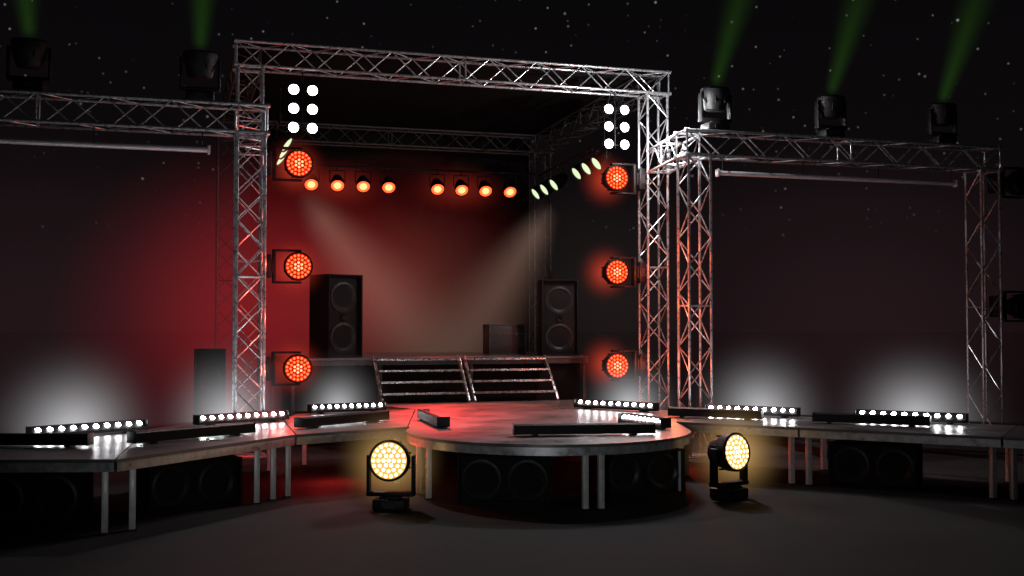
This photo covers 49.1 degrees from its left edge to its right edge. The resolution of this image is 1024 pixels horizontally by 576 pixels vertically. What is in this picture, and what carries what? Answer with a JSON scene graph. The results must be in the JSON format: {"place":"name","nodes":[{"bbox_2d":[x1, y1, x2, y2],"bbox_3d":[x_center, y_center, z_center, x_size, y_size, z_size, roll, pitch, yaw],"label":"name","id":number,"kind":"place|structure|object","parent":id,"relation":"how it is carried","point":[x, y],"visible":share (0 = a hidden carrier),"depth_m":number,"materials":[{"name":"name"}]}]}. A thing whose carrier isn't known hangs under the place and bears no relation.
{"place":"outdoors","nodes":[
{"label":"outdoors","id":0,"kind":"place"},
{"bbox_2d":[483,324,525,354],"bbox_3d":[-0.192,1.327,28.946,0.980,0.783,0.685,1,-2,-17],"label":"flight case","id":1,"kind":"object","parent":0,"point":[504,339],"visible":1,"depth_m":28.70,"materials":[{"name":"black plastic"}]},
{"bbox_2d":[0,332,1023,575],"bbox_3d":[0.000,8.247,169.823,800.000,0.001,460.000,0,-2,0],"label":"ground","id":2,"kind":"structure","parent":0,"point":[949,518],"depth_m":17.61,"materials":[{"name":"concrete"}]},
{"bbox_2d":[0,472,93,525],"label":"subwoofer","id":3,"kind":"object","parent":2,"relation":"on","point":[43,498],"visible":0.89,"depth_m":15.59,"materials":[{"name":"paint"}]},
{"bbox_2d":[0,430,146,534],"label":"stage deck","id":4,"kind":"structure","parent":2,"relation":"on","point":[103,452],"depth_m":14.92,"materials":[{"name":"metal"}]},
{"bbox_2d":[0,432,93,446],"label":"light bar","id":5,"kind":"object","parent":4,"relation":"on","point":[71,439],"visible":1,"depth_m":16.27,"materials":[{"name":"black plastic"}]},
{"bbox_2d":[25,419,148,433],"bbox_3d":[-6.820,2.272,18.066,0.260,0.193,1.960,-2,-3,43],"label":"light bar","id":6,"kind":"object","parent":4,"relation":"on","point":[133,425],"visible":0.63,"depth_m":18.09,"materials":[{"name":"black plastic"}]},
{"bbox_2d":[0,89,269,412],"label":"truss arch","id":7,"kind":"structure","parent":2,"relation":"on","point":[258,135],"depth_m":20.70,"materials":[{"name":"metal"}]},
{"bbox_2d":[6,37,51,94],"bbox_3d":[-8.592,-3.959,19.929,0.643,0.964,0.641,-1,-2,27],"label":"moving head light","id":8,"kind":"object","parent":7,"relation":"attached to","point":[29,53],"visible":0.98,"depth_m":19.75,"materials":[{"name":"black plastic"}]},
{"bbox_2d":[0,126,209,154],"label":"hanging bar","id":9,"kind":"object","parent":7,"relation":"hanging from","point":[93,144],"visible":0.95,"depth_m":20.23,"materials":[{"name":"grey metal"}]},
{"bbox_2d":[179,50,220,104],"bbox_3d":[-5.796,-3.931,20.810,0.641,0.964,0.643,-1,-2,28],"label":"moving head light","id":10,"kind":"object","parent":7,"relation":"attached to","point":[200,64],"visible":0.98,"depth_m":20.63,"materials":[{"name":"black plastic"}]},
{"bbox_2d":[136,455,241,513],"bbox_3d":[-4.949,2.969,17.112,1.450,0.736,0.704,1,-2,-38],"label":"subwoofer","id":11,"kind":"object","parent":2,"relation":"on","point":[213,482],"visible":0.91,"depth_m":16.88,"materials":[{"name":"paint"}]},
{"bbox_2d":[116,420,294,530],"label":"stage deck","id":12,"kind":"structure","parent":2,"relation":"on","point":[270,436],"depth_m":16.99,"materials":[{"name":"metal"}]},
{"bbox_2d":[127,421,255,443],"bbox_3d":[-4.950,2.252,17.437,0.260,0.193,2.200,-1,-2,39],"label":"light bar","id":13,"kind":"object","parent":12,"relation":"on","point":[155,436],"visible":1,"depth_m":17.26,"materials":[{"name":"black plastic"}]},
{"bbox_2d":[193,410,288,424],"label":"light bar","id":14,"kind":"object","parent":12,"relation":"on","point":[238,417],"visible":0.94,"depth_m":20.09,"materials":[{"name":"black plastic"}]},
{"bbox_2d":[193,349,225,414],"bbox_3d":[-5.949,2.347,22.034,0.600,2.296,0.504,0,-2,-15],"label":"loudspeaker","id":15,"kind":"object","parent":2,"relation":"on","point":[209,381],"visible":0.53,"depth_m":21.91,"materials":[{"name":"paint"}]},
{"bbox_2d":[284,409,414,484],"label":"stage deck","id":16,"kind":"structure","parent":2,"relation":"on","point":[396,425],"depth_m":19.38,"materials":[{"name":"metal"}]},
{"bbox_2d":[294,410,388,427],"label":"light bar","id":17,"kind":"object","parent":16,"relation":"on","point":[324,420],"visible":1,"depth_m":19.74,"materials":[{"name":"black plastic"}]},
{"bbox_2d":[307,401,386,413],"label":"light bar","id":18,"kind":"object","parent":16,"relation":"on","point":[343,407],"visible":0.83,"depth_m":22.51,"materials":[{"name":"black plastic"}]},
{"bbox_2d":[248,125,528,411],"bbox_3d":[-3.789,-0.601,36.102,9.140,9.000,0.060,1,-2,-17],"label":"backdrop curtain","id":19,"kind":"object","parent":2,"relation":"on","point":[447,269],"visible":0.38,"depth_m":36.23,"materials":[{"name":"black fabric"}]},
{"bbox_2d":[366,440,415,510],"bbox_3d":[-1.815,2.801,16.914,0.730,1.056,0.530,0,-2,6],"label":"moving head light","id":20,"kind":"object","parent":2,"relation":"on","point":[389,460],"visible":1,"depth_m":16.71,"materials":[{"name":"black plastic"}]},
{"bbox_2d":[267,351,588,446],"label":"raised platform","id":21,"kind":"structure","parent":2,"relation":"on","point":[343,380],"depth_m":26.67,"materials":[{"name":"metal"}]},
{"bbox_2d":[309,274,362,357],"bbox_3d":[-4.199,0.666,26.711,0.950,1.956,0.854,2,-2,-42],"label":"loudspeaker","id":22,"kind":"object","parent":21,"relation":"on","point":[335,315],"visible":0.98,"depth_m":26.47,"materials":[{"name":"paint"}]},
{"bbox_2d":[537,279,577,355],"bbox_3d":[1.150,0.744,28.188,0.920,1.896,0.704,0,-2,-8],"label":"loudspeaker","id":23,"kind":"object","parent":21,"relation":"on","point":[557,317],"visible":0.98,"depth_m":27.95,"materials":[{"name":"paint"}]},
{"bbox_2d":[214,38,670,458],"bbox_3d":[-2.365,-0.689,29.158,10.200,8.890,9.100,1,-2,-17],"label":"truss frame","id":24,"kind":"object","parent":2,"relation":"on","point":[400,92],"visible":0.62,"depth_m":27.99,"materials":[{"name":"metal"}]},
{"bbox_2d":[265,351,312,385],"bbox_3d":[-4.819,1.720,23.950,1.045,0.730,0.507,1,-2,-17],"label":"moving head light","id":25,"kind":"object","parent":24,"relation":"attached to","point":[297,368],"visible":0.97,"depth_m":23.79,"materials":[{"name":"black plastic"}]},
{"bbox_2d":[266,249,312,283],"bbox_3d":[-4.819,-0.459,24.020,1.045,0.730,0.507,1,-2,-17],"label":"moving head light","id":26,"kind":"object","parent":24,"relation":"attached to","point":[298,266],"visible":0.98,"depth_m":23.85,"materials":[{"name":"black plastic"}]},
{"bbox_2d":[267,146,313,181],"bbox_3d":[-4.819,-2.658,24.090,1.045,0.730,0.507,1,-2,-17],"label":"moving head light","id":27,"kind":"object","parent":24,"relation":"attached to","point":[298,162],"visible":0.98,"depth_m":23.93,"materials":[{"name":"black plastic"}]},
{"bbox_2d":[288,72,317,133],"bbox_3d":[-4.519,-4.016,24.188,0.636,1.378,0.165,1,-2,-17],"label":"blinder panel","id":28,"kind":"object","parent":24,"relation":"hanging from","point":[311,109],"visible":1,"depth_m":24.16,"materials":[{"name":"black plastic"}]},
{"bbox_2d":[247,138,536,174],"bbox_3d":[-3.283,-3.825,32.169,8.427,0.848,0.060,1,-2,-17],"label":"lighting bar","id":29,"kind":"object","parent":24,"relation":"hanging from","point":[353,166],"visible":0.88,"depth_m":32.35,"materials":[{"name":"black metal"}]},
{"bbox_2d":[303,169,319,190],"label":"spotlight","id":30,"kind":"object","parent":29,"relation":"hanging from","point":[311,182],"visible":0.9,"depth_m":31.25,"materials":[{"name":"black plastic"}]},
{"bbox_2d":[329,167,345,191],"bbox_3d":[-4.928,-3.076,31.599,0.458,0.763,0.570,0,-2,0],"label":"spotlight","id":31,"kind":"object","parent":29,"relation":"hanging from","point":[337,183],"visible":1,"depth_m":31.48,"materials":[{"name":"black plastic"}]},
{"bbox_2d":[355,168,370,192],"bbox_3d":[-4.232,-3.068,31.818,0.458,0.763,0.570,0,-2,0],"label":"spotlight","id":32,"kind":"object","parent":29,"relation":"hanging from","point":[363,182],"visible":1,"depth_m":31.70,"materials":[{"name":"black plastic"}]},
{"bbox_2d":[380,169,395,193],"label":"spotlight","id":33,"kind":"object","parent":29,"relation":"hanging from","point":[388,185],"visible":1,"depth_m":31.92,"materials":[{"name":"black plastic"}]},
{"bbox_2d":[429,171,444,195],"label":"spotlight","id":34,"kind":"object","parent":29,"relation":"hanging from","point":[437,188],"visible":1,"depth_m":32.35,"materials":[{"name":"black plastic"}]},
{"bbox_2d":[453,172,468,196],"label":"spotlight","id":35,"kind":"object","parent":29,"relation":"hanging from","point":[461,188],"visible":1,"depth_m":32.57,"materials":[{"name":"black plastic"}]},
{"bbox_2d":[477,173,492,197],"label":"spotlight","id":36,"kind":"object","parent":29,"relation":"hanging from","point":[485,188],"visible":1,"depth_m":32.78,"materials":[{"name":"black plastic"}]},
{"bbox_2d":[501,174,516,197],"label":"spotlight","id":37,"kind":"object","parent":29,"relation":"hanging from","point":[509,189],"visible":1,"depth_m":33.01,"materials":[{"name":"black plastic"}]},
{"bbox_2d":[538,116,604,176],"bbox_3d":[1.575,-3.822,30.689,0.060,0.948,4.787,1,-2,-19],"label":"lighting bar","id":38,"kind":"object","parent":24,"relation":"hanging from","point":[574,156],"visible":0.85,"depth_m":30.61,"materials":[{"name":"black metal"}]},
{"bbox_2d":[530,175,544,199],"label":"spotlight","id":39,"kind":"object","parent":38,"relation":"hanging from","point":[536,193],"visible":0.66,"depth_m":32.66,"materials":[{"name":"black plastic"}]},
{"bbox_2d":[539,171,553,195],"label":"spotlight","id":40,"kind":"object","parent":38,"relation":"hanging from","point":[545,188],"visible":0.69,"depth_m":31.98,"materials":[{"name":"black plastic"}]},
{"bbox_2d":[548,166,567,190],"bbox_3d":[1.297,-3.086,31.354,0.564,0.761,0.477,0,-2,0],"label":"spotlight","id":41,"kind":"object","parent":38,"relation":"hanging from","point":[557,182],"visible":1,"depth_m":31.27,"materials":[{"name":"black plastic"}]},
{"bbox_2d":[571,153,586,179],"bbox_3d":[1.839,-3.242,29.783,0.564,0.761,0.477,0,-2,0],"label":"spotlight","id":42,"kind":"object","parent":38,"relation":"hanging from","point":[577,173],"visible":0.6,"depth_m":29.71,"materials":[{"name":"black plastic"}]},
{"bbox_2d":[580,148,596,175],"bbox_3d":[2.057,-3.304,29.155,0.564,0.761,0.477,0,-2,0],"label":"spotlight","id":43,"kind":"object","parent":38,"relation":"hanging from","point":[587,168],"visible":0.56,"depth_m":29.08,"materials":[{"name":"black plastic"}]},
{"bbox_2d":[590,142,611,170],"bbox_3d":[2.273,-3.366,28.526,0.564,0.761,0.477,0,-2,0],"label":"spotlight","id":44,"kind":"object","parent":38,"relation":"hanging from","point":[599,161],"visible":0.97,"depth_m":28.45,"materials":[{"name":"black plastic"}]},
{"bbox_2d":[603,92,629,149],"bbox_3d":[2.443,-3.946,26.382,0.636,1.378,0.165,1,-2,-17],"label":"blinder panel","id":45,"kind":"object","parent":24,"relation":"hanging from","point":[610,126],"visible":1,"depth_m":26.36,"materials":[{"name":"black plastic"}]},
{"bbox_2d":[601,163,645,194],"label":"moving head light","id":46,"kind":"object","parent":24,"relation":"attached to","point":[615,177],"visible":1,"depth_m":26.22,"materials":[{"name":"black plastic"}]},
{"bbox_2d":[601,257,645,287],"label":"moving head light","id":47,"kind":"object","parent":24,"relation":"attached to","point":[615,270],"visible":1,"depth_m":26.15,"materials":[{"name":"black plastic"}]},
{"bbox_2d":[601,350,646,380],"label":"moving head light","id":48,"kind":"object","parent":24,"relation":"attached to","point":[616,366],"visible":1,"depth_m":26.07,"materials":[{"name":"black plastic"}]},
{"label":"lighting bar","id":49,"kind":"object","parent":24,"relation":"hanging from","visible":0},
{"bbox_2d":[267,147,286,165],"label":"spotlight","id":50,"kind":"object","parent":49,"relation":"hanging from","point":[279,162],"visible":0.16,"depth_m":27.50,"materials":[{"name":"white glass"}]},
{"bbox_2d":[267,129,289,159],"bbox_3d":[-5.500,-3.396,26.323,0.573,0.762,0.451,0,-2,0],"label":"spotlight","id":51,"kind":"object","parent":49,"relation":"hanging from","point":[281,155],"visible":0.43,"depth_m":26.22,"materials":[{"name":"black plastic"}]},
{"bbox_2d":[268,120,293,151],"bbox_3d":[-5.202,-3.432,25.203,0.573,0.762,0.451,0,-2,0],"label":"spotlight","id":52,"kind":"object","parent":49,"relation":"hanging from","point":[279,138],"visible":0.88,"depth_m":25.07,"materials":[{"name":"black plastic"}]},
{"bbox_2d":[457,453,551,504],"bbox_3d":[-0.100,2.987,17.661,1.450,0.736,0.704,0,-2,4],"label":"subwoofer","id":53,"kind":"object","parent":2,"relation":"on","point":[501,479],"visible":0.97,"depth_m":17.42,"materials":[{"name":"paint"}]},
{"bbox_2d":[387,400,697,510],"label":"stage deck","id":54,"kind":"structure","parent":2,"relation":"on","point":[480,427],"depth_m":18.15,"materials":[{"name":"metal"}]},
{"bbox_2d":[372,356,470,401],"bbox_3d":[-2.095,2.120,25.825,2.085,1.077,1.059,1,-2,-17],"label":"stair unit","id":55,"kind":"object","parent":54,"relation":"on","point":[462,380],"visible":0.88,"depth_m":25.73,"materials":[{"name":"metal"}]},
{"bbox_2d":[417,409,449,426],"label":"light bar","id":56,"kind":"object","parent":54,"relation":"on","point":[428,416],"visible":1,"depth_m":19.61,"materials":[{"name":"black plastic"}]},
{"bbox_2d":[462,355,559,401],"bbox_3d":[-0.035,2.141,26.474,2.085,1.077,1.059,1,-2,-17],"label":"stair unit","id":57,"kind":"object","parent":54,"relation":"on","point":[546,368],"visible":0.94,"depth_m":26.37,"materials":[{"name":"metal"}]},
{"bbox_2d":[512,422,655,435],"bbox_3d":[1.160,2.271,18.036,2.300,0.193,0.260,0,-2,-7],"label":"light bar","id":58,"kind":"object","parent":54,"relation":"on","point":[580,428],"visible":1,"depth_m":17.93,"materials":[{"name":"black plastic"}]},
{"bbox_2d":[574,399,658,411],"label":"light bar","id":59,"kind":"object","parent":54,"relation":"on","point":[619,405],"visible":1,"depth_m":23.14,"materials":[{"name":"black plastic"}]},
{"bbox_2d":[618,413,670,428],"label":"light bar","id":60,"kind":"object","parent":54,"relation":"on","point":[662,422],"visible":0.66,"depth_m":19.45,"materials":[{"name":"black plastic"}]},
{"bbox_2d":[589,448,685,498],"bbox_3d":[2.051,3.012,18.461,1.450,0.736,0.704,1,-2,-22],"label":"subwoofer","id":61,"kind":"object","parent":2,"relation":"on","point":[654,473],"visible":0.9,"depth_m":18.25,"materials":[{"name":"paint"}]},
{"bbox_2d":[707,432,749,500],"bbox_3d":[3.444,2.832,17.954,0.730,1.061,0.545,1,-2,-36],"label":"moving head light","id":62,"kind":"object","parent":2,"relation":"on","point":[728,451],"visible":1,"depth_m":17.75,"materials":[{"name":"black plastic"}]},
{"bbox_2d":[677,416,827,484],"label":"stage deck","id":63,"kind":"structure","parent":2,"relation":"on","point":[788,427],"depth_m":20.16,"materials":[{"name":"metal"}]},
{"bbox_2d":[668,406,763,419],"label":"light bar","id":64,"kind":"object","parent":63,"relation":"on","point":[745,414],"visible":1,"depth_m":21.12,"materials":[{"name":"black plastic"}]},
{"bbox_2d":[704,404,800,417],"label":"light bar","id":65,"kind":"object","parent":63,"relation":"on","point":[783,412],"visible":0.7,"depth_m":21.53,"materials":[{"name":"black plastic"}]},
{"bbox_2d":[646,127,1003,458],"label":"truss arch","id":66,"kind":"structure","parent":2,"relation":"on","point":[689,158],"depth_m":24.77,"materials":[{"name":"metal"}]},
{"bbox_2d":[698,87,731,132],"bbox_3d":[4.348,-3.829,23.985,0.641,0.964,0.643,-1,-2,28],"label":"moving head light","id":67,"kind":"object","parent":66,"relation":"attached to","point":[714,99],"visible":0.98,"depth_m":23.81,"materials":[{"name":"black plastic"}]},
{"bbox_2d":[814,95,846,139],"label":"moving head light","id":68,"kind":"object","parent":66,"relation":"attached to","point":[830,107],"visible":0.99,"depth_m":24.67,"materials":[{"name":"black plastic"}]},
{"bbox_2d":[715,157,957,186],"bbox_3d":[7.303,-2.567,24.878,6.150,0.430,0.130,1,-2,-17],"label":"hanging bar","id":69,"kind":"object","parent":66,"relation":"hanging from","point":[953,183],"visible":0.93,"depth_m":24.77,"materials":[{"name":"grey metal"}]},
{"bbox_2d":[926,103,957,145],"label":"moving head light","id":70,"kind":"object","parent":66,"relation":"attached to","point":[941,114],"visible":1,"depth_m":25.55,"materials":[{"name":"black plastic"}]},
{"bbox_2d":[987,166,1023,198],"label":"moving head light","id":71,"kind":"object","parent":66,"relation":"attached to","point":[1012,183],"visible":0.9,"depth_m":26.14,"materials":[{"name":"black plastic"}]},
{"bbox_2d":[989,291,1023,321],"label":"moving head light","id":72,"kind":"object","parent":66,"relation":"attached to","point":[1013,306],"visible":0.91,"depth_m":26.03,"materials":[{"name":"black plastic"}]},
{"bbox_2d":[828,439,922,491],"bbox_3d":[6.249,3.038,19.260,1.450,0.736,0.704,-1,-2,28],"label":"subwoofer","id":73,"kind":"object","parent":2,"relation":"on","point":[898,466],"visible":0.99,"depth_m":19.06,"materials":[{"name":"paint"}]},
{"bbox_2d":[799,422,1017,499],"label":"stage deck","id":74,"kind":"structure","parent":2,"relation":"on","point":[990,436],"depth_m":18.83,"materials":[{"name":"metal"}]},
{"bbox_2d":[812,411,930,426],"bbox_3d":[6.370,2.330,19.885,2.000,0.193,0.260,-1,-2,26],"label":"light bar","id":75,"kind":"object","parent":74,"relation":"on","point":[909,420],"visible":1,"depth_m":19.77,"materials":[{"name":"black plastic"}]},
{"bbox_2d":[854,409,968,423],"bbox_3d":[7.270,2.348,20.435,1.960,0.193,0.260,-1,-2,31],"label":"light bar","id":76,"kind":"object","parent":74,"relation":"on","point":[948,418],"visible":0.76,"depth_m":20.18,"materials":[{"name":"black plastic"}]},
{"bbox_2d":[1003,426,1023,500],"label":"stage deck","id":77,"kind":"structure","parent":2,"relation":"on","point":[1013,440],"depth_m":17.70,"materials":[{"name":"metal"}]},
{"bbox_2d":[0,0,1023,331],"label":"sky","id":78,"kind":"structure","parent":0,"point":[92,239],"materials":[{"name":"black"}]}
]}

